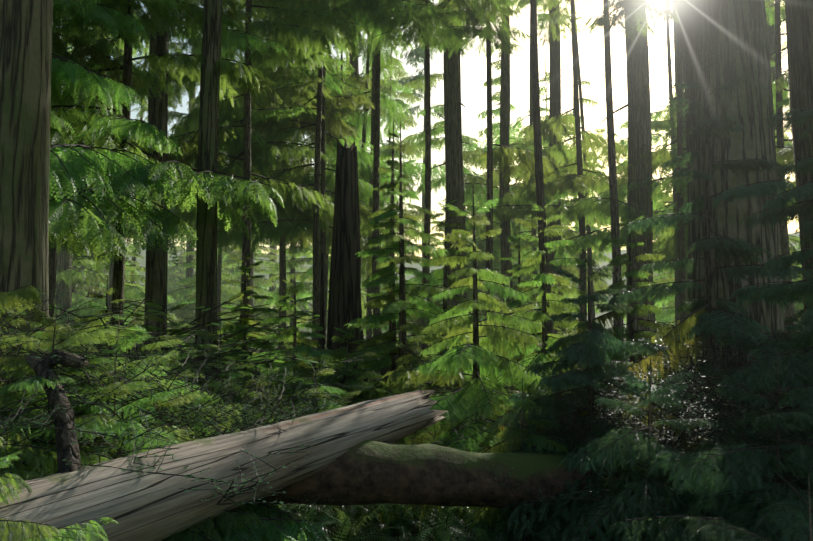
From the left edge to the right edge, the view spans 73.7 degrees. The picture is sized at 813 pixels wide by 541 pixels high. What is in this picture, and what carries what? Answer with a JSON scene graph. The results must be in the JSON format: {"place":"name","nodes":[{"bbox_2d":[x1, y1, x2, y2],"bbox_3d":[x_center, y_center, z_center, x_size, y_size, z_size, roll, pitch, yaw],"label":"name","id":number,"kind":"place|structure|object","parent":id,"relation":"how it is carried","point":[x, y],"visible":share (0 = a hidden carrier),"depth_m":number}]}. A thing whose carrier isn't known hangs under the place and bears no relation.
{"place":"outdoors","nodes":[
{"label":"outdoors","id":0,"kind":"place"},
{"bbox_2d":[61,0,798,258],"label":"sky","id":1,"kind":"structure","parent":0,"point":[590,46]},
{"bbox_2d":[71,233,799,540],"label":"ground","id":2,"kind":"structure","parent":0,"point":[412,528],"depth_m":27.32},
{"bbox_2d":[0,0,52,380],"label":"fir tree","id":3,"kind":"object","parent":2,"relation":"on","point":[25,62],"visible":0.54,"depth_m":5.84},
{"bbox_2d":[0,389,56,504],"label":"tree sapling","id":4,"kind":"object","parent":2,"relation":"on","point":[25,454],"visible":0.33,"depth_m":3.49},
{"bbox_2d":[0,268,94,381],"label":"tree sapling","id":5,"kind":"object","parent":2,"relation":"on","point":[32,323],"visible":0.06,"depth_m":5.39},
{"bbox_2d":[26,349,88,472],"bbox_3d":[-2.456,1.006,3.780,0.659,0.877,0.531,0,-4,1],"label":"trunk","id":6,"kind":"object","parent":2,"relation":"on","point":[67,450],"visible":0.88,"depth_m":3.76},
{"bbox_2d":[0,437,117,540],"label":"tree sapling","id":7,"kind":"object","parent":2,"relation":"on","point":[45,533],"visible":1,"depth_m":2.62},
{"bbox_2d":[56,19,83,334],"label":"fir tree","id":8,"kind":"object","parent":2,"relation":"on","point":[64,260],"visible":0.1,"depth_m":35.92},
{"bbox_2d":[0,286,148,480],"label":"tree sapling","id":9,"kind":"object","parent":2,"relation":"on","point":[11,296],"visible":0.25,"depth_m":3.99},
{"bbox_2d":[17,298,134,434],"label":"tree sapling","id":10,"kind":"object","parent":2,"relation":"on","point":[49,343],"visible":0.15,"depth_m":5.13},
{"bbox_2d":[54,255,105,328],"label":"conifer tree","id":11,"kind":"object","parent":2,"relation":"on","point":[85,286],"visible":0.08,"depth_m":38.40},
{"bbox_2d":[0,305,169,469],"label":"huckleberry shrub","id":12,"kind":"object","parent":2,"relation":"on","point":[37,394],"visible":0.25,"depth_m":4.37},
{"bbox_2d":[0,285,184,449],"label":"huckleberry shrub","id":13,"kind":"object","parent":2,"relation":"on","point":[92,375],"visible":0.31,"depth_m":4.13},
{"bbox_2d":[54,176,143,338],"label":"conifer tree","id":14,"kind":"object","parent":2,"relation":"on","point":[76,273],"visible":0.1,"depth_m":35.77},
{"bbox_2d":[0,329,198,474],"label":"huckleberry shrub","id":15,"kind":"object","parent":2,"relation":"on","point":[61,412],"visible":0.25,"depth_m":3.96},
{"bbox_2d":[74,276,132,354],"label":"conifer sapling","id":16,"kind":"object","parent":2,"relation":"on","point":[107,290],"visible":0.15,"depth_m":11.92},
{"bbox_2d":[50,0,171,199],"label":"conifer tree","id":17,"kind":"object","parent":2,"relation":"on","point":[66,133],"visible":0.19,"depth_m":12.35},
{"bbox_2d":[54,238,176,339],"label":"conifer tree","id":18,"kind":"object","parent":2,"relation":"on","point":[134,291],"visible":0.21,"depth_m":36.34},
{"bbox_2d":[49,7,184,329],"bbox_3d":[-12.445,-9.294,19.087,8.974,26.404,9.283,0,-4,1],"label":"conifer tree","id":19,"kind":"object","parent":2,"relation":"on","point":[53,255],"visible":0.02,"depth_m":19.08},
{"bbox_2d":[28,310,211,463],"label":"tree sapling","id":20,"kind":"object","parent":2,"relation":"on","point":[118,341],"visible":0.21,"depth_m":5.01},
{"bbox_2d":[50,309,196,375],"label":"shrub","id":21,"kind":"object","parent":2,"relation":"on","point":[129,354],"visible":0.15,"depth_m":6.87},
{"bbox_2d":[0,289,255,523],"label":"tree sapling","id":22,"kind":"object","parent":2,"relation":"on","point":[120,426],"visible":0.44,"depth_m":4.06},
{"bbox_2d":[1,328,255,471],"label":"huckleberry shrub","id":23,"kind":"object","parent":2,"relation":"on","point":[79,430],"visible":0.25,"depth_m":3.83},
{"bbox_2d":[25,347,238,540],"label":"tree sapling","id":24,"kind":"object","parent":2,"relation":"on","point":[176,401],"visible":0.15,"depth_m":4.30},
{"bbox_2d":[6,340,264,452],"bbox_3d":[-2.586,1.409,5.235,2.677,1.798,2.374,-2,-5,30],"label":"huckleberry shrub","id":25,"kind":"object","parent":2,"relation":"on","point":[183,407],"visible":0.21,"depth_m":4.85},
{"bbox_2d":[28,341,276,433],"bbox_3d":[-2.763,1.598,6.233,3.135,1.698,2.430,4,-5,-43],"label":"huckleberry shrub","id":26,"kind":"object","parent":2,"relation":"on","point":[228,388],"visible":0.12,"depth_m":6.44},
{"bbox_2d":[56,295,252,356],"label":"broadleaf shrub","id":27,"kind":"object","parent":2,"relation":"on","point":[208,310],"visible":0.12,"depth_m":9.79},
{"bbox_2d":[118,299,198,373],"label":"conifer sapling","id":28,"kind":"object","parent":2,"relation":"on","point":[159,319],"visible":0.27,"depth_m":9.43},
{"bbox_2d":[144,0,176,351],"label":"fir tree","id":29,"kind":"object","parent":2,"relation":"on","point":[156,274],"visible":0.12,"depth_m":16.04},
{"bbox_2d":[49,0,283,344],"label":"conifer tree","id":30,"kind":"object","parent":2,"relation":"on","point":[98,216],"visible":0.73,"depth_m":11.24},
{"bbox_2d":[87,324,245,438],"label":"tree sapling","id":31,"kind":"object","parent":2,"relation":"on","point":[202,399],"visible":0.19,"depth_m":5.53},
{"bbox_2d":[59,304,280,355],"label":"broadleaf shrub","id":32,"kind":"object","parent":2,"relation":"on","point":[241,318],"visible":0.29,"depth_m":11.22},
{"bbox_2d":[25,351,325,540],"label":"tree sapling","id":33,"kind":"object","parent":2,"relation":"on","point":[270,525],"visible":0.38,"depth_m":4.23},
{"bbox_2d":[167,236,195,311],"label":"conifer tree","id":34,"kind":"object","parent":2,"relation":"on","point":[171,271],"visible":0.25,"depth_m":87.97},
{"bbox_2d":[147,3,228,319],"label":"fir tree","id":35,"kind":"object","parent":2,"relation":"on","point":[190,270],"depth_m":52.14},
{"bbox_2d":[70,317,317,397],"bbox_3d":[-3.557,1.447,6.967,4.892,1.752,4.633,1,-4,-16],"label":"broadleaf shrub","id":36,"kind":"object","parent":2,"relation":"on","point":[220,367],"visible":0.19,"depth_m":7.46},
{"bbox_2d":[54,359,350,540],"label":"bare twigs","id":37,"kind":"object","parent":2,"relation":"on","point":[209,422],"visible":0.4,"depth_m":3.99},
{"bbox_2d":[167,244,240,333],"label":"conifer tree","id":38,"kind":"object","parent":2,"relation":"on","point":[185,311],"visible":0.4,"depth_m":48.10},
{"bbox_2d":[133,329,279,379],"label":"broadleaf shrub","id":39,"kind":"object","parent":2,"relation":"on","point":[225,357],"visible":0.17,"depth_m":8.64},
{"bbox_2d":[152,431,262,540],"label":"tree sapling","id":40,"kind":"object","parent":2,"relation":"on","point":[244,515],"visible":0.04,"depth_m":4.19},
{"bbox_2d":[194,0,222,390],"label":"fir tree","id":41,"kind":"object","parent":2,"relation":"on","point":[206,259],"visible":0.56,"depth_m":12.23},
{"bbox_2d":[128,0,298,252],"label":"conifer tree","id":42,"kind":"object","parent":2,"relation":"on","point":[175,115],"depth_m":32.37},
{"bbox_2d":[162,325,279,427],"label":"tree sapling","id":43,"kind":"object","parent":2,"relation":"on","point":[210,336],"visible":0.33,"depth_m":7.70},
{"bbox_2d":[118,346,324,441],"bbox_3d":[-1.985,1.595,5.198,2.518,1.691,2.233,2,-5,-31],"label":"huckleberry shrub","id":44,"kind":"object","parent":2,"relation":"on","point":[287,416],"visible":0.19,"depth_m":5.18},
{"bbox_2d":[0,389,446,540],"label":"log","id":45,"kind":"object","parent":2,"relation":"on","point":[140,506],"visible":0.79,"depth_m":4.00},
{"bbox_2d":[99,0,368,369],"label":"conifer tree","id":46,"kind":"object","parent":2,"relation":"on","point":[246,41],"visible":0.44,"depth_m":18.41},
{"bbox_2d":[217,246,279,382],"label":"conifer tree","id":47,"kind":"object","parent":2,"relation":"on","point":[244,304],"visible":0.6,"depth_m":13.72},
{"bbox_2d":[192,404,311,540],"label":"tree sapling","id":48,"kind":"object","parent":2,"relation":"on","point":[278,513],"visible":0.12,"depth_m":4.87},
{"bbox_2d":[221,240,286,326],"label":"conifer tree","id":49,"kind":"object","parent":2,"relation":"on","point":[266,268],"visible":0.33,"depth_m":54.68},
{"bbox_2d":[219,367,303,428],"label":"tree sapling","id":50,"kind":"object","parent":2,"relation":"on","point":[268,372],"visible":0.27,"depth_m":8.02},
{"bbox_2d":[169,0,381,348],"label":"conifer tree","id":51,"kind":"object","parent":2,"relation":"on","point":[283,275],"depth_m":26.88},
{"bbox_2d":[239,279,347,416],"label":"conifer tree","id":52,"kind":"object","parent":2,"relation":"on","point":[301,344],"visible":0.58,"depth_m":10.21},
{"bbox_2d":[206,354,388,430],"bbox_3d":[-1.787,1.840,6.684,2.351,1.642,3.033,3,-5,-33],"label":"huckleberry shrub","id":53,"kind":"object","parent":2,"relation":"on","point":[262,402],"visible":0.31,"depth_m":6.42},
{"bbox_2d":[189,5,417,327],"bbox_3d":[-4.193,-6.087,23.933,9.490,20.678,8.554,0,-4,1],"label":"conifer tree","id":54,"kind":"object","parent":2,"relation":"on","point":[327,175],"visible":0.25,"depth_m":23.29},
{"bbox_2d":[227,237,385,335],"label":"conifer tree","id":55,"kind":"object","parent":2,"relation":"on","point":[291,263],"visible":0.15,"depth_m":39.70},
{"bbox_2d":[275,353,347,416],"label":"tree sapling","id":56,"kind":"object","parent":2,"relation":"on","point":[332,389],"visible":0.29,"depth_m":8.47},
{"bbox_2d":[219,0,408,364],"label":"conifer tree","id":57,"kind":"object","parent":2,"relation":"on","point":[299,108],"visible":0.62,"depth_m":20.90},
{"bbox_2d":[239,35,419,343],"bbox_3d":[-4.565,-6.465,29.810,10.620,21.725,9.634,0,-4,1],"label":"conifer tree","id":58,"kind":"object","parent":2,"relation":"on","point":[387,182],"visible":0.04,"depth_m":28.63},
{"bbox_2d":[289,315,392,404],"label":"conifer sapling","id":59,"kind":"object","parent":2,"relation":"on","point":[357,381],"visible":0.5,"depth_m":11.09},
{"bbox_2d":[324,139,367,382],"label":"snag tree","id":60,"kind":"object","parent":2,"relation":"on","point":[344,300],"visible":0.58,"depth_m":15.29},
{"bbox_2d":[294,503,398,540],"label":"fern","id":61,"kind":"object","parent":2,"relation":"on","point":[352,531],"visible":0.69,"depth_m":5.87},
{"bbox_2d":[307,30,405,221],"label":"conifer tree","id":62,"kind":"object","parent":2,"relation":"on","point":[340,78],"visible":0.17,"depth_m":27.89},
{"bbox_2d":[304,0,429,350],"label":"conifer tree","id":63,"kind":"object","parent":2,"relation":"on","point":[376,176],"visible":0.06,"depth_m":23.31},
{"bbox_2d":[307,2,445,345],"bbox_3d":[-1.785,-10.831,28.207,9.115,30.514,8.556,0,-4,1],"label":"conifer tree","id":64,"kind":"object","parent":2,"relation":"on","point":[359,98],"visible":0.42,"depth_m":28.38},
{"bbox_2d":[343,119,421,388],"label":"conifer tree","id":65,"kind":"object","parent":2,"relation":"on","point":[393,325],"visible":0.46,"depth_m":14.40},
{"bbox_2d":[329,38,436,253],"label":"conifer tree","id":66,"kind":"object","parent":2,"relation":"on","point":[388,91],"visible":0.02,"depth_m":39.73},
{"bbox_2d":[361,38,424,332],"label":"conifer tree","id":67,"kind":"object","parent":2,"relation":"on","point":[395,85],"visible":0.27,"depth_m":39.95},
{"bbox_2d":[348,503,437,540],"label":"fern","id":68,"kind":"object","parent":2,"relation":"on","point":[388,522],"visible":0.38,"depth_m":6.30},
{"bbox_2d":[331,121,458,398],"bbox_3d":[-0.097,0.076,12.694,3.540,7.401,3.355,0,-4,1],"label":"conifer tree","id":69,"kind":"object","parent":2,"relation":"on","point":[391,309],"visible":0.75,"depth_m":12.73},
{"bbox_2d":[366,0,436,270],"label":"fir tree","id":70,"kind":"object","parent":2,"relation":"on","point":[418,52],"visible":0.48,"depth_m":59.22},
{"bbox_2d":[336,0,515,353],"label":"conifer tree","id":71,"kind":"object","parent":2,"relation":"on","point":[411,9],"visible":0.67,"depth_m":18.61},
{"bbox_2d":[365,207,501,341],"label":"conifer tree","id":72,"kind":"object","parent":2,"relation":"on","point":[469,296],"visible":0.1,"depth_m":34.08},
{"bbox_2d":[397,199,480,383],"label":"conifer tree","id":73,"kind":"object","parent":2,"relation":"on","point":[445,306],"visible":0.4,"depth_m":16.84},
{"bbox_2d":[419,0,468,347],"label":"fir tree","id":74,"kind":"object","parent":2,"relation":"on","point":[453,163],"visible":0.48,"depth_m":25.89},
{"bbox_2d":[254,424,634,509],"bbox_3d":[0.565,2.137,5.685,4.311,0.721,0.744,8,-6,-14],"label":"log","id":75,"kind":"object","parent":2,"relation":"on","point":[366,472],"visible":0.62,"depth_m":5.34},
{"bbox_2d":[365,504,524,540],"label":"fern","id":76,"kind":"object","parent":2,"relation":"on","point":[443,533],"visible":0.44,"depth_m":6.12},
{"bbox_2d":[394,400,503,513],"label":"huckleberry shrub","id":77,"kind":"object","parent":2,"relation":"on","point":[437,441],"visible":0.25,"depth_m":7.33},
{"bbox_2d":[401,0,524,237],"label":"conifer tree","id":78,"kind":"object","parent":2,"relation":"on","point":[478,186],"visible":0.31,"depth_m":34.68},
{"bbox_2d":[382,189,562,452],"bbox_3d":[1.269,1.109,8.703,3.684,5.107,2.981,0,-4,1],"label":"conifer tree","id":79,"kind":"object","parent":2,"relation":"on","point":[451,360],"visible":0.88,"depth_m":8.55},
{"bbox_2d":[377,377,567,540],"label":"conifer sapling","id":80,"kind":"object","parent":2,"relation":"on","point":[542,440],"visible":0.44,"depth_m":6.18},
{"bbox_2d":[443,510,508,540],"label":"fern","id":81,"kind":"object","parent":2,"relation":"on","point":[463,536],"visible":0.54,"depth_m":5.94},
{"bbox_2d":[410,0,558,363],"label":"conifer tree","id":82,"kind":"object","parent":2,"relation":"on","point":[522,155],"visible":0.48,"depth_m":20.46},
{"bbox_2d":[442,506,531,540],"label":"fern","id":83,"kind":"object","parent":2,"relation":"on","point":[478,530],"visible":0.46,"depth_m":6.07},
{"bbox_2d":[433,210,541,340],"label":"conifer tree","id":84,"kind":"object","parent":2,"relation":"on","point":[515,280],"visible":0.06,"depth_m":37.88},
{"bbox_2d":[479,5,533,345],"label":"fir tree","id":85,"kind":"object","parent":2,"relation":"on","point":[505,244],"visible":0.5,"depth_m":29.01},
{"bbox_2d":[471,225,560,388],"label":"conifer tree","id":86,"kind":"object","parent":2,"relation":"on","point":[519,289],"visible":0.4,"depth_m":15.81},
{"bbox_2d":[471,1,562,251],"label":"conifer tree","id":87,"kind":"object","parent":2,"relation":"on","point":[495,112],"visible":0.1,"depth_m":50.74},
{"bbox_2d":[455,190,609,424],"bbox_3d":[2.740,0.988,11.090,3.766,5.401,3.444,0,-4,1],"label":"conifer tree","id":88,"kind":"object","parent":2,"relation":"on","point":[530,312],"visible":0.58,"depth_m":11.18},
{"bbox_2d":[466,0,610,329],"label":"conifer tree","id":89,"kind":"object","parent":2,"relation":"on","point":[571,269],"visible":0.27,"depth_m":37.82},
{"bbox_2d":[530,0,551,345],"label":"conifer tree","id":90,"kind":"object","parent":2,"relation":"on","point":[539,180],"visible":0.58,"depth_m":19.06},
{"bbox_2d":[539,0,565,334],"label":"fir tree","id":91,"kind":"object","parent":2,"relation":"on","point":[554,82],"visible":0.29,"depth_m":32.29},
{"bbox_2d":[467,0,645,336],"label":"conifer tree","id":92,"kind":"object","parent":2,"relation":"on","point":[573,178],"visible":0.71,"depth_m":27.60},
{"bbox_2d":[501,415,639,540],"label":"tree sapling","id":93,"kind":"object","parent":2,"relation":"on","point":[567,484],"visible":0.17,"depth_m":5.75},
{"bbox_2d":[538,0,611,319],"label":"conifer tree","id":94,"kind":"object","parent":2,"relation":"on","point":[596,258],"visible":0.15,"depth_m":46.00},
{"bbox_2d":[476,386,673,467],"bbox_3d":[2.426,2.303,7.011,3.269,1.770,2.534,2,-4,-21],"label":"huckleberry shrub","id":95,"kind":"object","parent":2,"relation":"on","point":[555,399],"visible":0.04,"depth_m":6.44},
{"bbox_2d":[574,0,595,321],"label":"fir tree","id":96,"kind":"object","parent":2,"relation":"on","point":[588,228],"visible":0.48,"depth_m":35.32},
{"bbox_2d":[525,361,647,452],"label":"shrub","id":97,"kind":"object","parent":2,"relation":"on","point":[578,431],"visible":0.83,"depth_m":6.05},
{"bbox_2d":[483,387,718,531],"bbox_3d":[2.164,2.345,6.241,3.145,1.703,2.438,2,-4,-21],"label":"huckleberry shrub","id":98,"kind":"object","parent":2,"relation":"on","point":[537,497],"visible":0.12,"depth_m":5.53},
{"bbox_2d":[477,249,734,540],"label":"conifer tree","id":99,"kind":"object","parent":2,"relation":"on","point":[577,352],"visible":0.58,"depth_m":6.50},
{"bbox_2d":[549,206,685,391],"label":"conifer tree","id":100,"kind":"object","parent":2,"relation":"on","point":[631,333],"visible":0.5,"depth_m":12.72},
{"bbox_2d":[556,0,679,360],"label":"conifer tree","id":101,"kind":"object","parent":2,"relation":"on","point":[604,21],"visible":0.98,"depth_m":16.66},
{"bbox_2d":[560,372,684,529],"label":"tree sapling","id":102,"kind":"object","parent":2,"relation":"on","point":[620,398],"visible":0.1,"depth_m":6.46},
{"bbox_2d":[597,2,656,356],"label":"fir tree","id":103,"kind":"object","parent":2,"relation":"on","point":[638,104],"visible":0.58,"depth_m":23.70},
{"bbox_2d":[499,347,772,540],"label":"tree sapling","id":104,"kind":"object","parent":2,"relation":"on","point":[624,447],"visible":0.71,"depth_m":4.95},
{"bbox_2d":[579,424,718,540],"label":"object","id":105,"kind":"object","parent":2,"relation":"on","point":[681,507],"visible":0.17,"depth_m":4.87},
{"bbox_2d":[624,240,674,331],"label":"conifer tree","id":106,"kind":"object","parent":2,"relation":"on","point":[667,312],"visible":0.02,"depth_m":38.87},
{"bbox_2d":[626,88,687,278],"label":"conifer tree","id":107,"kind":"object","parent":2,"relation":"on","point":[668,122],"visible":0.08,"depth_m":30.94},
{"bbox_2d":[548,0,798,320],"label":"conifer tree","id":108,"kind":"object","parent":2,"relation":"on","point":[588,239],"visible":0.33,"depth_m":22.80},
{"bbox_2d":[566,323,811,475],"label":"shrub","id":109,"kind":"object","parent":2,"relation":"on","point":[669,434],"visible":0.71,"depth_m":6.00},
{"bbox_2d":[571,42,812,448],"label":"conifer tree","id":110,"kind":"object","parent":2,"relation":"on","point":[709,313],"visible":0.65,"depth_m":7.74},
{"bbox_2d":[590,4,799,325],"bbox_3d":[16.321,-10.437,33.798,11.542,30.402,10.365,0,-4,1],"label":"conifer tree","id":111,"kind":"object","parent":2,"relation":"on","point":[671,198],"visible":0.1,"depth_m":33.25},
{"bbox_2d":[605,331,812,540],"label":"tree sapling","id":112,"kind":"object","parent":2,"relation":"on","point":[751,458],"visible":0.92,"depth_m":3.83},
{"bbox_2d":[652,14,792,246],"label":"conifer tree","id":113,"kind":"object","parent":2,"relation":"on","point":[672,152],"visible":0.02,"depth_m":28.55},
{"bbox_2d":[654,6,798,238],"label":"conifer tree","id":114,"kind":"object","parent":2,"relation":"on","point":[673,145],"depth_m":28.00},
{"bbox_2d":[647,373,812,511],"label":"shrub","id":115,"kind":"object","parent":2,"relation":"on","point":[752,426],"visible":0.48,"depth_m":4.50},
{"bbox_2d":[654,319,807,465],"bbox_3d":[3.747,1.393,6.196,2.306,1.611,2.975,-3,-5,36],"label":"shrub","id":116,"kind":"object","parent":2,"relation":"on","point":[740,403],"visible":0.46,"depth_m":6.12},
{"bbox_2d":[678,0,788,425],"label":"fir tree","id":117,"kind":"object","parent":2,"relation":"on","point":[734,33],"visible":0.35,"depth_m":9.38},
{"bbox_2d":[656,55,812,540],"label":"conifer tree","id":118,"kind":"object","parent":2,"relation":"on","point":[801,363],"visible":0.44,"depth_m":5.19},
{"bbox_2d":[679,463,812,540],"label":"tree sapling","id":119,"kind":"object","parent":2,"relation":"on","point":[717,526],"visible":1,"depth_m":2.51},
{"bbox_2d":[765,0,787,333],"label":"fir tree","id":120,"kind":"object","parent":2,"relation":"on","point":[771,35],"visible":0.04,"depth_m":34.29},
{"bbox_2d":[765,0,796,333],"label":"conifer tree","id":121,"kind":"object","parent":2,"relation":"on","point":[780,88],"visible":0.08,"depth_m":22.16},
{"bbox_2d":[783,263,812,392],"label":"conifer tree","id":122,"kind":"object","parent":2,"relation":"on","point":[791,326],"visible":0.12,"depth_m":9.74},
{"bbox_2d":[785,0,812,332],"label":"fir tree","id":123,"kind":"object","parent":2,"relation":"on","point":[799,25],"visible":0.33,"depth_m":12.05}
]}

